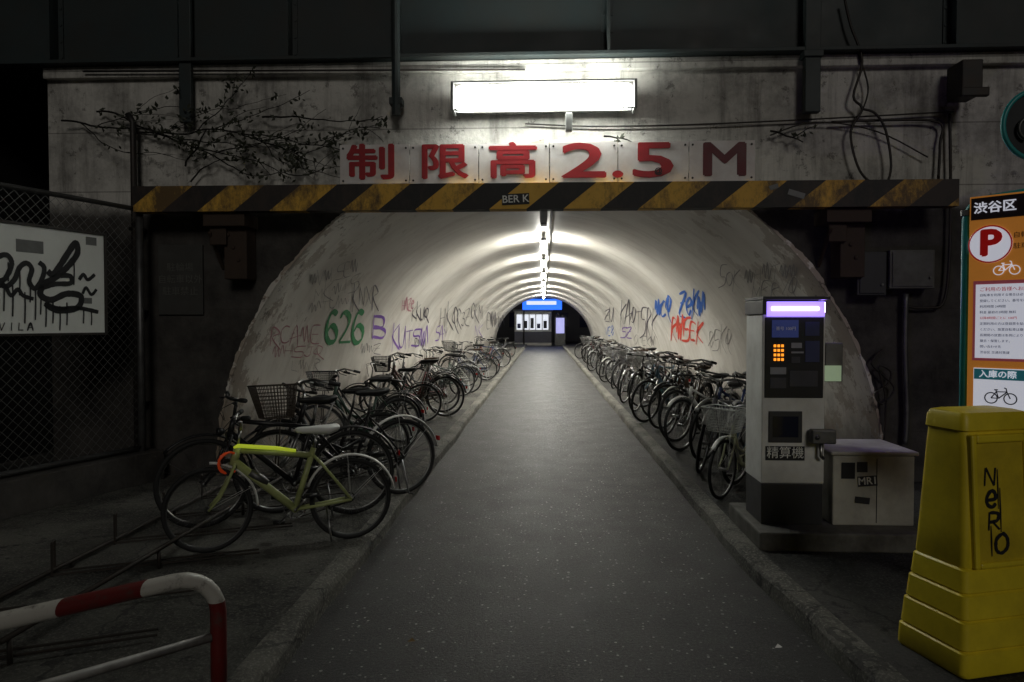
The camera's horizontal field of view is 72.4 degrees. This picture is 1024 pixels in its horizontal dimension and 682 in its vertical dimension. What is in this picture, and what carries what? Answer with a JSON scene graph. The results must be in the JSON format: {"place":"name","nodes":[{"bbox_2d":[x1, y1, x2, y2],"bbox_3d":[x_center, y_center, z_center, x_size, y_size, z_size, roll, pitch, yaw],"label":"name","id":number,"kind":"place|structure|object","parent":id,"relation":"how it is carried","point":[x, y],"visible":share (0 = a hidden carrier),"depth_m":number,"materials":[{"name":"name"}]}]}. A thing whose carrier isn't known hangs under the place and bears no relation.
{"place":"outdoors","nodes":[
{"label":"outdoors","id":0,"kind":"place"},
{"bbox_2d":[0,474,404,681],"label":"pavement","id":1,"kind":"structure","parent":0,"point":[267,586],"depth_m":4.24,"materials":[{"name":"concrete"}]},
{"bbox_2d":[0,448,164,519],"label":"wall","id":2,"kind":"structure","parent":1,"relation":"on","point":[31,491],"depth_m":5.94,"materials":[{"name":"concrete"}]},
{"bbox_2d":[0,182,145,476],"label":"chain link fence","id":3,"kind":"object","parent":2,"relation":"on","point":[140,347],"visible":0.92,"depth_m":6.27,"materials":[{"name":"metal"}]},
{"bbox_2d":[0,219,107,335],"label":"notice board","id":4,"kind":"object","parent":3,"relation":"attached to","point":[53,280],"visible":1,"depth_m":5.80,"materials":[{"name":"metal"}]},
{"bbox_2d":[0,572,226,681],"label":"guard rail","id":5,"kind":"object","parent":1,"relation":"on","point":[208,589],"visible":1,"depth_m":2.58,"materials":[{"name":"metal"}]},
{"bbox_2d":[0,467,356,664],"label":"bicycle rack","id":6,"kind":"object","parent":1,"relation":"on","point":[7,639],"visible":0.62,"depth_m":4.27,"materials":[{"name":"metal"}]},
{"bbox_2d":[153,391,399,527],"bbox_3d":[-1.721,0.879,5.292,1.722,0.976,0.545,0,1,-9],"label":"bicycle","id":7,"kind":"object","parent":1,"relation":"on","point":[295,480],"visible":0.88,"depth_m":5.33,"materials":[{"name":"black metal"}]},
{"bbox_2d":[160,409,396,552],"bbox_3d":[-1.531,0.926,4.715,1.473,0.911,0.469,0,1,-6],"label":"bicycle","id":8,"kind":"object","parent":1,"relation":"on","point":[235,464],"visible":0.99,"depth_m":4.73,"materials":[{"name":"metal"}]},
{"bbox_2d":[233,378,439,512],"bbox_3d":[-1.399,0.825,5.872,1.783,1.056,0.573,-1,-2,-34],"label":"bicycle","id":9,"kind":"object","parent":1,"relation":"on","point":[290,405],"visible":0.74,"depth_m":5.77,"materials":[{"name":"black metal"}]},
{"bbox_2d":[219,341,524,476],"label":"pavement","id":10,"kind":"structure","parent":0,"point":[440,426],"depth_m":10.22,"materials":[{"name":"concrete"}]},
{"bbox_2d":[249,382,413,481],"bbox_3d":[-1.737,0.864,6.851,1.591,0.929,0.476,-1,-1,-22],"label":"bicycle","id":11,"kind":"object","parent":10,"relation":"on","point":[341,441],"visible":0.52,"depth_m":6.91,"materials":[{"name":"black metal"}]},
{"bbox_2d":[288,374,423,460],"bbox_3d":[-1.708,0.827,7.980,1.648,0.950,0.507,-1,0,-42],"label":"bicycle","id":12,"kind":"object","parent":10,"relation":"on","point":[418,410],"visible":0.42,"depth_m":8.08,"materials":[{"name":"black metal"}]},
{"bbox_2d":[297,368,427,444],"bbox_3d":[-1.858,0.808,8.769,1.604,0.958,0.547,0,-7,-17],"label":"bicycle","id":13,"kind":"object","parent":10,"relation":"on","point":[327,375],"visible":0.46,"depth_m":8.71,"materials":[{"name":"black metal"}]},
{"bbox_2d":[340,361,444,423],"bbox_3d":[-1.804,0.769,10.587,1.573,0.934,0.506,0,-4,-14],"label":"bicycle","id":14,"kind":"object","parent":10,"relation":"on","point":[373,386],"visible":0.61,"depth_m":10.64,"materials":[{"name":"black metal"}]},
{"bbox_2d":[359,352,466,416],"bbox_3d":[-1.531,0.699,11.073,1.766,1.048,0.568,-1,-3,-26],"label":"bicycle","id":15,"kind":"object","parent":10,"relation":"on","point":[427,394],"visible":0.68,"depth_m":11.18,"materials":[{"name":"black metal"}]},
{"bbox_2d":[363,356,462,412],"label":"bicycle","id":16,"kind":"object","parent":10,"relation":"on","point":[384,369],"visible":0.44,"depth_m":11.84,"materials":[{"name":"black metal"}]},
{"bbox_2d":[382,353,460,403],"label":"bicycle","id":17,"kind":"object","parent":10,"relation":"on","point":[402,376],"visible":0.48,"depth_m":12.84,"materials":[{"name":"black metal"}]},
{"bbox_2d":[404,348,476,395],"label":"bicycle","id":18,"kind":"object","parent":10,"relation":"on","point":[453,369],"visible":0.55,"depth_m":14.30,"materials":[{"name":"black metal"}]},
{"bbox_2d":[412,346,480,386],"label":"bicycle","id":19,"kind":"object","parent":10,"relation":"on","point":[458,351],"visible":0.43,"depth_m":16.61,"materials":[{"name":"black metal"}]},
{"bbox_2d":[410,350,483,392],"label":"bicycle","id":20,"kind":"object","parent":10,"relation":"on","point":[466,377],"visible":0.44,"depth_m":15.07,"materials":[{"name":"black metal"}]},
{"bbox_2d":[438,341,499,377],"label":"bicycle","id":21,"kind":"object","parent":10,"relation":"on","point":[448,347],"visible":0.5,"depth_m":19.28,"materials":[{"name":"black metal"}]},
{"bbox_2d":[441,346,498,379],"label":"bicycle","id":22,"kind":"object","parent":10,"relation":"on","point":[484,369],"visible":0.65,"depth_m":18.46,"materials":[{"name":"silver metal"}]},
{"bbox_2d":[448,341,492,371],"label":"bicycle","id":23,"kind":"object","parent":10,"relation":"on","point":[483,352],"visible":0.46,"depth_m":21.48,"materials":[{"name":"silver metal"}]},
{"bbox_2d":[463,336,503,360],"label":"bicycle","id":24,"kind":"object","parent":10,"relation":"on","point":[501,347],"visible":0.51,"depth_m":28.07,"materials":[{"name":"silver metal"}]},
{"bbox_2d":[464,337,511,366],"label":"bicycle","id":25,"kind":"object","parent":10,"relation":"on","point":[496,350],"visible":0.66,"depth_m":24.05,"materials":[{"name":"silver metal"}]},
{"bbox_2d":[491,337,515,356],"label":"bicycle","id":26,"kind":"object","parent":10,"relation":"on","point":[506,345],"visible":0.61,"depth_m":30.87,"materials":[{"name":"silver metal"}]},
{"bbox_2d":[0,329,879,475],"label":"ground","id":27,"kind":"structure","parent":0,"point":[30,459],"depth_m":8.14,"materials":[{"name":"concrete"}]},
{"bbox_2d":[0,101,53,462],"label":"dark building","id":28,"kind":"structure","parent":27,"relation":"on","point":[24,148],"depth_m":8.37,"materials":[{"name":"metal"}]},
{"bbox_2d":[43,51,1023,481],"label":"tunnel portal","id":29,"kind":"object","parent":27,"relation":"on","point":[189,359],"visible":0.62,"depth_m":6.75,"materials":[{"name":"concrete"}]},
{"bbox_2d":[125,112,149,445],"bbox_3d":[-3.661,-0.438,6.841,0.120,3.533,0.177,0,1,3],"label":"drain pipe","id":30,"kind":"object","parent":29,"relation":"attached to","point":[133,155],"visible":0.54,"depth_m":6.75,"materials":[{"name":"metal"}]},
{"bbox_2d":[158,245,203,314],"bbox_3d":[-3.259,-0.602,6.891,0.449,0.688,0.029,0,1,3],"label":"wall notice","id":31,"kind":"object","parent":29,"relation":"attached to","point":[180,279],"depth_m":6.88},
{"bbox_2d":[61,66,389,182],"bbox_3d":[-2.764,-2.046,6.683,3.240,1.099,0.214,0,1,3],"label":"climbing vine","id":32,"kind":"object","parent":29,"relation":"attached to","point":[294,148],"visible":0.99,"depth_m":6.68,"materials":[{"name":"black plant"}]},
{"bbox_2d":[203,212,257,279],"bbox_3d":[-2.693,-0.899,6.717,0.400,0.617,0.320,0,1,3],"label":"beam bracket","id":33,"kind":"object","parent":29,"relation":"attached to","point":[234,233],"visible":1,"depth_m":6.64,"materials":[{"name":"metal"}]},
{"bbox_2d":[83,69,524,71],"bbox_3d":[-2.018,-2.586,6.694,4.288,0.071,0.018,0,1,3],"label":"wall cable","id":34,"kind":"object","parent":29,"relation":"attached to","point":[294,70],"depth_m":6.69,"materials":[{"name":"rubber"}]},
{"bbox_2d":[0,73,807,267],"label":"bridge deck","id":35,"kind":"structure","parent":29,"relation":"on","point":[27,92],"depth_m":7.72,"materials":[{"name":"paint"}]},
{"bbox_2d":[0,0,1023,73],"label":"bridge girder","id":36,"kind":"object","parent":29,"relation":"on","point":[37,36],"visible":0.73,"depth_m":6.68,"materials":[{"name":"paint"}]},
{"bbox_2d":[179,0,193,123],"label":"cable duct","id":37,"kind":"object","parent":36,"relation":"attached to","point":[185,50],"visible":0.9,"depth_m":6.72,"materials":[{"name":"metal"}]},
{"bbox_2d":[389,0,403,115],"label":"downpipe","id":38,"kind":"object","parent":36,"relation":"attached to","point":[396,101],"visible":1,"depth_m":6.56,"materials":[{"name":"metal"}]},
{"bbox_2d":[800,0,823,113],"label":"cable duct","id":39,"kind":"object","parent":36,"relation":"attached to","point":[811,54],"visible":1,"depth_m":6.42,"materials":[{"name":"metal"}]},
{"bbox_2d":[451,78,636,131],"bbox_3d":[0.291,-2.136,6.496,1.676,0.436,0.412,0,1,3],"label":"wall lamp","id":40,"kind":"object","parent":29,"relation":"attached to","point":[568,99],"visible":1,"depth_m":6.31,"materials":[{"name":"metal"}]},
{"bbox_2d":[133,179,959,213],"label":"height limit beam","id":41,"kind":"structure","parent":29,"relation":"attached to","point":[685,195],"depth_m":6.36,"materials":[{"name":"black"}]},
{"bbox_2d":[340,140,754,183],"bbox_3d":[0.307,-1.653,6.582,3.819,0.378,0.279,0,1,3],"label":"height limit sign","id":42,"kind":"object","parent":29,"relation":"attached to","point":[722,160],"visible":1,"depth_m":6.45,"materials":[{"name":"metal"}]},
{"bbox_2d":[604,133,631,141],"bbox_3d":[1.002,-1.873,6.553,0.278,0.149,0.156,0,1,3],"label":"climbing vine","id":43,"kind":"object","parent":29,"relation":"attached to","point":[622,136],"visible":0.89,"depth_m":6.56,"materials":[{"name":"brown plant"}]},
{"bbox_2d":[525,111,953,126],"bbox_3d":[2.111,-2.079,6.581,3.977,0.113,0.014,0,1,3],"label":"wall cable","id":44,"kind":"object","parent":29,"relation":"attached to","point":[743,122],"depth_m":6.57,"materials":[{"name":"rubber"}]},
{"bbox_2d":[770,124,816,142],"bbox_3d":[2.631,-1.928,6.490,0.428,0.168,0.184,0,1,-6],"label":"climbing vine","id":45,"kind":"object","parent":29,"relation":"attached to","point":[794,134],"visible":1,"depth_m":6.50,"materials":[{"name":"brown plant"}]},
{"bbox_2d":[814,208,871,278],"bbox_3d":[3.042,-0.892,6.459,0.400,0.617,0.320,0,1,3],"label":"beam bracket","id":46,"kind":"object","parent":29,"relation":"attached to","point":[845,236],"visible":0.99,"depth_m":6.38,"materials":[{"name":"metal"}]},
{"bbox_2d":[770,121,927,157],"bbox_3d":[3.136,-1.873,6.520,1.446,0.348,0.013,0,1,3],"label":"wall cable","id":47,"kind":"object","parent":29,"relation":"attached to","point":[854,126],"depth_m":6.51,"materials":[{"name":"rubber"}]},
{"bbox_2d":[857,52,868,107],"bbox_3d":[3.253,-2.402,6.493,0.114,0.553,0.014,0,1,3],"label":"wall cable","id":48,"kind":"object","parent":29,"relation":"attached to","point":[866,81],"depth_m":6.49,"materials":[{"name":"rubber"}]},
{"bbox_2d":[843,0,891,179],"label":"wall cable","id":49,"kind":"object","parent":29,"relation":"attached to","point":[862,108],"depth_m":6.46,"materials":[{"name":"rubber"}]},
{"bbox_2d":[850,252,886,295],"bbox_3d":[3.318,-0.622,6.512,0.265,0.403,0.196,0,1,3],"label":"electrical box","id":50,"kind":"object","parent":29,"relation":"attached to","point":[872,282],"visible":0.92,"depth_m":6.43,"materials":[{"name":"grey plastic"}]},
{"bbox_2d":[860,254,884,292],"bbox_3d":[3.314,-0.620,6.428,0.225,0.363,0.028,0,1,3],"label":"door","id":51,"kind":"structure","parent":50,"relation":"in","point":[873,281],"depth_m":6.43,"materials":[{"name":"metal"}]},
{"bbox_2d":[871,349,894,440],"bbox_3d":[3.467,0.509,6.546,0.230,0.868,0.018,0,1,3],"label":"wall cable","id":52,"kind":"object","parent":29,"relation":"attached to","point":[883,386],"depth_m":6.54,"materials":[{"name":"rubber"}]},
{"bbox_2d":[831,118,943,178],"bbox_3d":[3.488,-1.782,6.506,1.025,0.561,0.024,0,1,3],"label":"wall cable","id":53,"kind":"object","parent":29,"relation":"attached to","point":[912,119],"depth_m":6.48,"materials":[{"name":"rubber"}]},
{"bbox_2d":[902,294,909,444],"bbox_3d":[3.685,0.265,6.547,0.075,1.412,0.047,0,1,3],"label":"wall cable","id":54,"kind":"object","parent":29,"relation":"attached to","point":[905,370],"depth_m":6.54,"materials":[{"name":"metal"}]},
{"bbox_2d":[884,250,934,288],"bbox_3d":[3.678,-0.661,6.495,0.405,0.354,0.196,0,1,3],"label":"electrical box","id":55,"kind":"object","parent":29,"relation":"attached to","point":[910,269],"visible":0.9,"depth_m":6.42,"materials":[{"name":"metal"}]},
{"bbox_2d":[892,252,933,285],"bbox_3d":[3.674,-0.658,6.411,0.365,0.314,0.028,0,1,3],"label":"door","id":56,"kind":"structure","parent":55,"relation":"in","point":[908,268],"depth_m":6.41,"materials":[{"name":"metal"}]},
{"bbox_2d":[901,113,951,309],"bbox_3d":[3.858,-1.199,6.504,0.448,1.812,0.025,0,1,3],"label":"wall cable","id":57,"kind":"object","parent":29,"relation":"attached to","point":[950,223],"depth_m":6.49,"materials":[{"name":"rubber"}]},
{"bbox_2d":[947,59,989,102],"bbox_3d":[4.096,-2.336,6.316,0.240,0.340,0.300,0,1,3],"label":"wall fixture","id":58,"kind":"object","parent":29,"relation":"attached to","point":[964,80],"depth_m":6.22,"materials":[{"name":"metal"}]},
{"bbox_2d":[1000,91,1023,159],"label":"sign","id":59,"kind":"object","parent":29,"relation":"attached to","point":[1012,126],"visible":1,"depth_m":3.47,"materials":[{"name":"metal"}]},
{"bbox_2d":[216,139,882,475],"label":"tunnel","id":60,"kind":"structure","parent":27,"relation":"on","point":[355,291],"depth_m":10.66,"materials":[{"name":"concrete"}]},
{"bbox_2d":[540,170,549,226],"bbox_3d":[0.449,-1.852,9.546,0.145,0.195,3.600,0,1,3],"label":"ceiling lamp","id":61,"kind":"object","parent":60,"relation":"hanging from","point":[543,218],"visible":0.38,"depth_m":10.03,"materials":[{"name":"metal"}]},
{"bbox_2d":[545,211,552,298],"bbox_3d":[1.322,-2.337,26.652,0.040,0.035,39.730,0,1,3],"label":"cable conduit","id":62,"kind":"object","parent":60,"relation":"attached to","point":[551,217],"visible":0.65,"depth_m":14.29,"materials":[{"name":"metal"}]},
{"bbox_2d":[496,298,590,341],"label":"building","id":63,"kind":"structure","parent":0,"point":[576,326],"depth_m":59.84,"materials":[{"name":"metal"}]},
{"bbox_2d":[508,312,514,327],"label":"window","id":64,"kind":"structure","parent":63,"relation":"in","point":[511,315],"depth_m":59.96,"materials":[{"name":"glass"}]},
{"bbox_2d":[555,312,568,327],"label":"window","id":65,"kind":"structure","parent":63,"relation":"in","point":[566,314],"depth_m":59.74,"materials":[{"name":"glass"}]},
{"bbox_2d":[579,314,587,327],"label":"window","id":66,"kind":"structure","parent":63,"relation":"in","point":[582,324],"depth_m":59.68,"materials":[{"name":"glass"}]},
{"bbox_2d":[275,342,853,681],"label":"road","id":67,"kind":"structure","parent":0,"point":[549,524],"depth_m":4.38,"materials":[{"name":"asphalt"}]},
{"bbox_2d":[227,344,526,681],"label":"kerb","id":68,"kind":"structure","parent":67,"relation":"on","point":[269,658],"depth_m":4.09,"materials":[{"name":"concrete"}]},
{"bbox_2d":[513,309,552,344],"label":"kiosk","id":69,"kind":"object","parent":67,"relation":"on","point":[537,327],"visible":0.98,"depth_m":50.94,"materials":[{"name":"white paint"}]},
{"bbox_2d":[517,315,521,329],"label":"window","id":70,"kind":"structure","parent":69,"relation":"in","point":[519,317],"depth_m":50.98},
{"bbox_2d":[530,315,534,329],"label":"window","id":71,"kind":"structure","parent":69,"relation":"in","point":[532,317],"depth_m":50.93,"materials":[{"name":"glass"}]},
{"bbox_2d":[536,315,541,329],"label":"window","id":72,"kind":"structure","parent":69,"relation":"in","point":[538,317],"depth_m":50.91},
{"bbox_2d":[543,315,547,329],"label":"window","id":73,"kind":"structure","parent":69,"relation":"in","point":[545,317],"depth_m":50.89,"materials":[{"name":"glass"}]},
{"bbox_2d":[523,299,561,343],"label":"blue sign","id":74,"kind":"object","parent":67,"relation":"on","point":[543,304],"visible":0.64,"depth_m":50.41,"materials":[{"name":"metal"}]},
{"bbox_2d":[555,316,564,345],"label":"vending machine","id":75,"kind":"object","parent":67,"relation":"on","point":[559,330],"visible":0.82,"depth_m":50.09,"materials":[{"name":"grey paint"}]},
{"bbox_2d":[556,318,563,332],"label":"lit window","id":76,"kind":"structure","parent":75,"relation":"in","point":[559,321],"depth_m":50.05,"materials":[{"name":"glass"}]},
{"bbox_2d":[562,344,909,681],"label":"kerb","id":77,"kind":"structure","parent":67,"relation":"on","point":[853,656],"depth_m":4.13,"materials":[{"name":"concrete"}]},
{"bbox_2d":[564,341,745,479],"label":"pavement","id":78,"kind":"structure","parent":0,"point":[685,460],"depth_m":9.47,"materials":[{"name":"concrete"}]},
{"bbox_2d":[580,335,608,362],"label":"bicycle","id":79,"kind":"object","parent":78,"relation":"on","point":[583,342],"visible":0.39,"depth_m":26.16,"materials":[{"name":"silver metal"}]},
{"bbox_2d":[585,339,604,365],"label":"bicycle","id":80,"kind":"object","parent":78,"relation":"on","point":[590,348],"visible":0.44,"depth_m":24.88,"materials":[{"name":"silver metal"}]},
{"bbox_2d":[590,340,611,367],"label":"bicycle","id":81,"kind":"object","parent":78,"relation":"on","point":[600,351],"visible":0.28,"depth_m":23.47,"materials":[{"name":"silver metal"}]},
{"bbox_2d":[587,340,616,370],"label":"bicycle","id":82,"kind":"object","parent":78,"relation":"on","point":[596,351],"visible":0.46,"depth_m":22.12,"materials":[{"name":"silver metal"}]},
{"bbox_2d":[597,338,617,373],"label":"bicycle","id":83,"kind":"object","parent":78,"relation":"on","point":[606,351],"visible":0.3,"depth_m":20.80,"materials":[{"name":"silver metal"}]},
{"bbox_2d":[596,341,625,376],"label":"bicycle","id":84,"kind":"object","parent":78,"relation":"on","point":[606,342],"visible":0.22,"depth_m":19.65,"materials":[{"name":"silver metal"}]},
{"bbox_2d":[599,343,627,381],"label":"bicycle","id":85,"kind":"object","parent":78,"relation":"on","point":[606,358],"visible":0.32,"depth_m":17.85,"materials":[{"name":"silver metal"}]},
{"bbox_2d":[603,346,631,384],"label":"bicycle","id":86,"kind":"object","parent":78,"relation":"on","point":[614,354],"visible":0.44,"depth_m":16.93,"materials":[{"name":"silver metal"}]},
{"bbox_2d":[610,347,645,388],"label":"bicycle","id":87,"kind":"object","parent":78,"relation":"on","point":[615,364],"visible":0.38,"depth_m":16.16,"materials":[{"name":"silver metal"}]},
{"bbox_2d":[617,343,651,395],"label":"bicycle","id":88,"kind":"object","parent":78,"relation":"on","point":[623,366],"visible":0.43,"depth_m":14.52,"materials":[{"name":"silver metal"}]},
{"bbox_2d":[612,346,666,391],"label":"bicycle","id":89,"kind":"object","parent":78,"relation":"on","point":[618,364],"visible":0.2,"depth_m":15.26,"materials":[{"name":"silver metal"}]},
{"bbox_2d":[618,348,665,402],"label":"bicycle","id":90,"kind":"object","parent":78,"relation":"on","point":[631,371],"visible":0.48,"depth_m":13.20,"materials":[{"name":"silver metal"}]},
{"bbox_2d":[627,353,690,411],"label":"bicycle","id":91,"kind":"object","parent":78,"relation":"on","point":[639,372],"visible":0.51,"depth_m":12.04,"materials":[{"name":"black metal"}]},
{"bbox_2d":[627,350,694,406],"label":"bicycle","id":92,"kind":"object","parent":78,"relation":"on","point":[653,364],"visible":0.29,"depth_m":12.54,"materials":[{"name":"black metal"}]},
{"bbox_2d":[639,351,684,415],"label":"bicycle","id":93,"kind":"object","parent":78,"relation":"on","point":[647,378],"visible":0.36,"depth_m":11.36,"materials":[{"name":"black metal"}]},
{"bbox_2d":[631,352,697,421],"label":"bicycle","id":94,"kind":"object","parent":78,"relation":"on","point":[657,375],"visible":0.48,"depth_m":10.66,"materials":[{"name":"black metal"}]},
{"bbox_2d":[648,358,722,428],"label":"bicycle","id":95,"kind":"object","parent":78,"relation":"on","point":[658,387],"visible":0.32,"depth_m":9.90,"materials":[{"name":"black metal"}]},
{"bbox_2d":[660,358,712,433],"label":"bicycle","id":96,"kind":"object","parent":78,"relation":"on","point":[680,382],"visible":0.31,"depth_m":9.55,"materials":[{"name":"black metal"}]},
{"bbox_2d":[658,358,716,441],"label":"bicycle","id":97,"kind":"object","parent":78,"relation":"on","point":[666,394],"visible":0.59,"depth_m":8.98,"materials":[{"name":"black metal"}]},
{"bbox_2d":[664,372,740,450],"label":"bicycle","id":98,"kind":"object","parent":78,"relation":"on","point":[692,403],"visible":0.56,"depth_m":8.31,"materials":[{"name":"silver metal"}]},
{"bbox_2d":[689,368,745,460],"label":"bicycle","id":99,"kind":"object","parent":78,"relation":"on","point":[706,401],"visible":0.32,"depth_m":7.66,"materials":[{"name":"black metal"}]},
{"bbox_2d":[695,372,745,472],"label":"bicycle","id":100,"kind":"object","parent":78,"relation":"on","point":[731,383],"visible":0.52,"depth_m":7.15,"materials":[{"name":"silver metal"}]},
{"bbox_2d":[720,371,745,484],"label":"bicycle","id":101,"kind":"object","parent":78,"relation":"on","point":[743,474],"visible":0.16,"depth_m":6.51,"materials":[{"name":"black metal"}]},
{"bbox_2d":[693,480,1023,681],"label":"pavement","id":102,"kind":"structure","parent":0,"point":[860,595],"depth_m":3.98,"materials":[{"name":"concrete"}]},
{"bbox_2d":[700,400,745,499],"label":"bicycle","id":103,"kind":"object","parent":102,"relation":"on","point":[731,440],"visible":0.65,"depth_m":5.98,"materials":[{"name":"black metal"}]},
{"bbox_2d":[729,503,917,552],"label":"machine plinth","id":104,"kind":"structure","parent":102,"relation":"on","point":[826,536],"depth_m":4.62,"materials":[{"name":"concrete"}]},
{"bbox_2d":[745,296,842,524],"bbox_3d":[1.982,0.476,4.924,0.557,1.563,0.490,0,1,3],"label":"payment machine","id":105,"kind":"object","parent":104,"relation":"on","point":[794,362],"visible":1,"depth_m":4.78,"materials":[{"name":"grey paint"}]},
{"bbox_2d":[822,439,918,525],"bbox_3d":[2.475,1.000,5.020,0.586,0.510,0.540,0,1,3],"label":"utility cabinet","id":106,"kind":"object","parent":104,"relation":"on","point":[868,481],"visible":0.92,"depth_m":4.77,"materials":[{"name":"grey"}]},
{"bbox_2d":[898,405,1023,678],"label":"barrier","id":107,"kind":"object","parent":102,"relation":"on","point":[962,615],"visible":1,"depth_m":3.03,"materials":[{"name":"yellow plastic"}]},
{"bbox_2d":[959,189,1023,410],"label":"parking sign","id":108,"kind":"object","parent":102,"relation":"on","point":[991,367],"visible":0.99,"depth_m":3.70,"materials":[{"name":"metal"}]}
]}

